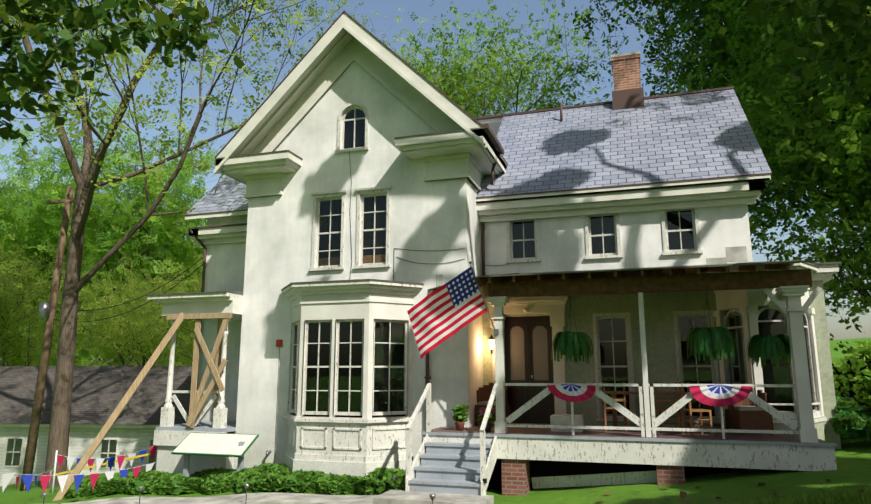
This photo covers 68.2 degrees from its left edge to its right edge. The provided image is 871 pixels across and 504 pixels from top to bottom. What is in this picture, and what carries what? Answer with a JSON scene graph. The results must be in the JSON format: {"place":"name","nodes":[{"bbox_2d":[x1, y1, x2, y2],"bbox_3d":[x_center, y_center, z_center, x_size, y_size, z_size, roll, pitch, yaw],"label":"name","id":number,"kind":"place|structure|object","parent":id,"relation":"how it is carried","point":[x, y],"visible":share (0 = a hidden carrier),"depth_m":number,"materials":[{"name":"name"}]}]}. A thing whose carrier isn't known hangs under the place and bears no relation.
{"place":"outdoors","nodes":[
{"label":"outdoors","id":0,"kind":"place"},
{"bbox_2d":[55,492,377,503],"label":"concrete path","id":1,"kind":"structure","parent":0,"point":[276,498],"depth_m":11.95,"materials":[{"name":"grey concrete"}]},
{"bbox_2d":[0,337,870,503],"bbox_3d":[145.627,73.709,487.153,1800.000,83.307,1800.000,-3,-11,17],"label":"terrain","id":2,"kind":"structure","parent":0,"point":[853,459],"depth_m":10.74,"materials":[{"name":"green plant"}]},
{"bbox_2d":[0,229,132,365],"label":"tree","id":3,"kind":"object","parent":2,"relation":"on","point":[34,301],"depth_m":74.38,"materials":[{"name":"green plant"}]},
{"bbox_2d":[0,146,154,365],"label":"tree","id":4,"kind":"object","parent":2,"relation":"on","point":[29,236],"visible":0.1,"depth_m":64.96,"materials":[{"name":"green plant"}]},
{"bbox_2d":[0,445,157,493],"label":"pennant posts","id":5,"kind":"object","parent":2,"relation":"on","point":[28,478],"visible":0.73,"depth_m":14.73,"materials":[{"name":"multicoloured fabric"}]},
{"bbox_2d":[0,234,159,365],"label":"tree","id":6,"kind":"object","parent":2,"relation":"on","point":[11,300],"visible":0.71,"depth_m":37.33,"materials":[{"name":"green plant"}]},
{"bbox_2d":[0,366,191,485],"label":"outbuilding","id":7,"kind":"structure","parent":2,"relation":"on","point":[98,393],"depth_m":24.76,"materials":[{"name":"white wood"}]},
{"bbox_2d":[26,244,176,365],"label":"tree","id":8,"kind":"object","parent":2,"relation":"on","point":[119,364],"depth_m":76.46,"materials":[{"name":"green plant"}]},
{"bbox_2d":[9,249,200,365],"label":"tree","id":9,"kind":"object","parent":2,"relation":"on","point":[122,342],"visible":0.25,"depth_m":45.33,"materials":[{"name":"green plant"}]},
{"bbox_2d":[64,469,150,498],"bbox_3d":[-7.292,5.370,15.055,1.557,0.562,2.350,-3,-11,17],"label":"bush","id":10,"kind":"object","parent":2,"relation":"on","point":[85,489],"visible":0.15,"depth_m":14.21,"materials":[{"name":"green plant"}]},
{"bbox_2d":[20,187,202,490],"bbox_3d":[-9.623,2.491,19.139,7.019,9.812,0.482,-4,-12,22],"label":"utility pole","id":11,"kind":"object","parent":2,"relation":"on","point":[47,311],"visible":0.83,"depth_m":20.14,"materials":[{"name":"brown wood"}]},
{"bbox_2d":[0,87,238,365],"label":"tree","id":12,"kind":"object","parent":2,"relation":"on","point":[164,231],"visible":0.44,"depth_m":58.96,"materials":[{"name":"green plant"}]},
{"bbox_2d":[42,253,202,365],"bbox_3d":[-13.647,5.956,40.560,17.028,13.124,16.489,-8,-14,38],"label":"tree","id":13,"kind":"object","parent":2,"relation":"on","point":[177,350],"visible":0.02,"depth_m":39.10,"materials":[{"name":"green plant"}]},
{"bbox_2d":[138,486,142,503],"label":"path light","id":14,"kind":"object","parent":2,"relation":"on","point":[140,488],"visible":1,"depth_m":11.91,"materials":[{"name":"grey metal"}]},
{"bbox_2d":[91,224,202,365],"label":"tree","id":15,"kind":"object","parent":2,"relation":"on","point":[155,293],"depth_m":78.54,"materials":[{"name":"green plant"}]},
{"bbox_2d":[53,291,242,500],"bbox_3d":[-6.315,3.312,15.577,3.426,5.006,3.371,-3,-11,17],"label":"side porch","id":16,"kind":"object","parent":2,"relation":"on","point":[223,309],"visible":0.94,"depth_m":15.09,"materials":[{"name":"grey paint"}]},
{"bbox_2d":[0,0,298,146],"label":"tree","id":17,"kind":"object","parent":2,"relation":"on","point":[39,63],"visible":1,"depth_m":4.97,"materials":[{"name":"green plant"}]},
{"bbox_2d":[0,0,362,488],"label":"tree","id":18,"kind":"object","parent":2,"relation":"on","point":[86,178],"visible":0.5,"depth_m":18.87,"materials":[{"name":"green plant"}]},
{"bbox_2d":[171,432,258,476],"bbox_3d":[-4.817,4.668,13.973,1.773,1.356,0.632,-3,-11,17],"label":"lectern sign","id":19,"kind":"object","parent":2,"relation":"on","point":[217,444],"visible":0.83,"depth_m":14.02,"materials":[{"name":"grey paint"}]},
{"bbox_2d":[244,483,249,503],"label":"path light","id":20,"kind":"object","parent":2,"relation":"on","point":[246,485],"visible":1,"depth_m":11.38,"materials":[{"name":"grey metal"}]},
{"bbox_2d":[96,462,405,495],"bbox_3d":[-3.658,4.821,13.528,7.457,0.797,1.982,-3,-11,17],"label":"hedge","id":21,"kind":"object","parent":2,"relation":"on","point":[274,476],"visible":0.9,"depth_m":12.99,"materials":[{"name":"green plant"}]},
{"bbox_2d":[220,0,519,148],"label":"tree","id":22,"kind":"object","parent":2,"relation":"on","point":[439,80],"depth_m":40.35,"materials":[{"name":"green plant"}]},
{"bbox_2d":[429,493,435,503],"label":"path light","id":23,"kind":"object","parent":2,"relation":"on","point":[432,496],"visible":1,"depth_m":9.62,"materials":[{"name":"grey metal"}]},
{"bbox_2d":[382,0,636,116],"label":"tree","id":24,"kind":"object","parent":2,"relation":"on","point":[494,64],"visible":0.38,"depth_m":37.91,"materials":[{"name":"green plant"}]},
{"bbox_2d":[184,10,841,476],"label":"house trim","id":25,"kind":"structure","parent":2,"relation":"on","point":[676,160],"depth_m":14.48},
{"bbox_2d":[488,334,494,353],"bbox_3d":[1.289,2.104,14.720,0.170,0.450,0.234,-3,-11,17],"label":"lantern","id":26,"kind":"object","parent":25,"relation":"attached to","point":[491,339],"visible":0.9,"depth_m":14.64,"materials":[{"name":"white glass"}]},
{"bbox_2d":[275,153,747,442],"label":"facade cables","id":27,"kind":"object","parent":25,"relation":"attached to","point":[736,254],"visible":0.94,"depth_m":13.69,"materials":[{"name":"grey metal"}]},
{"bbox_2d":[611,51,643,109],"bbox_3d":[5.463,-4.487,18.273,0.840,2.120,0.840,-3,-11,17],"label":"chimney","id":28,"kind":"object","parent":25,"relation":"on","point":[628,92],"visible":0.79,"depth_m":17.96,"materials":[{"name":"brick"}]},
{"bbox_2d":[373,260,836,503],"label":"porch","id":29,"kind":"object","parent":2,"relation":"on","point":[459,463],"visible":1,"depth_m":11.61,"materials":[{"name":"paint"}]},
{"bbox_2d":[552,0,857,241],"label":"tree","id":30,"kind":"object","parent":2,"relation":"on","point":[692,7],"visible":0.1,"depth_m":29.82,"materials":[{"name":"green plant"}]},
{"bbox_2d":[564,479,865,502],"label":"leaf litter","id":31,"kind":"object","parent":2,"relation":"on","point":[683,495],"visible":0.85,"depth_m":9.44,"materials":[{"name":"green plant"}]},
{"bbox_2d":[599,2,842,234],"bbox_3d":[25.657,-11.434,32.159,34.756,34.805,37.111,-3,-11,17],"label":"tree","id":32,"kind":"object","parent":2,"relation":"on","point":[716,57],"depth_m":36.51,"materials":[{"name":"green plant"}]},
{"bbox_2d":[599,0,869,265],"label":"tree","id":33,"kind":"object","parent":2,"relation":"on","point":[717,25],"visible":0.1,"depth_m":22.16,"materials":[{"name":"green plant"}]},
{"bbox_2d":[654,0,870,353],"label":"tree","id":34,"kind":"object","parent":2,"relation":"on","point":[851,184],"visible":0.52,"depth_m":20.39,"materials":[{"name":"green plant"}]},
{"bbox_2d":[656,0,870,341],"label":"tree","id":35,"kind":"object","parent":2,"relation":"on","point":[847,46],"visible":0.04,"depth_m":23.67,"materials":[{"name":"green plant"}]},
{"bbox_2d":[718,0,870,138],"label":"tree","id":36,"kind":"object","parent":2,"relation":"on","point":[839,12],"visible":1,"depth_m":4.91,"materials":[{"name":"green plant"}]},
{"bbox_2d":[719,483,870,503],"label":"grass tufts","id":37,"kind":"object","parent":2,"relation":"on","point":[840,497],"visible":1,"depth_m":6.81,"materials":[{"name":"green plant"}]},
{"bbox_2d":[830,396,870,440],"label":"bush","id":38,"kind":"object","parent":2,"relation":"on","point":[852,418],"visible":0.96,"depth_m":12.27,"materials":[{"name":"green plant"}]},
{"bbox_2d":[831,340,870,410],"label":"bush","id":39,"kind":"object","parent":2,"relation":"on","point":[854,365],"visible":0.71,"depth_m":13.26,"materials":[{"name":"green plant"}]},
{"bbox_2d":[0,0,870,365],"label":"sky","id":40,"kind":"structure","parent":0,"point":[389,8],"materials":[{"name":"blue"}]},
{"bbox_2d":[197,61,840,469],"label":"house walls","id":41,"kind":"structure","parent":0,"point":[433,223],"depth_m":14.77,"materials":[{"name":"white paint"}]}
]}

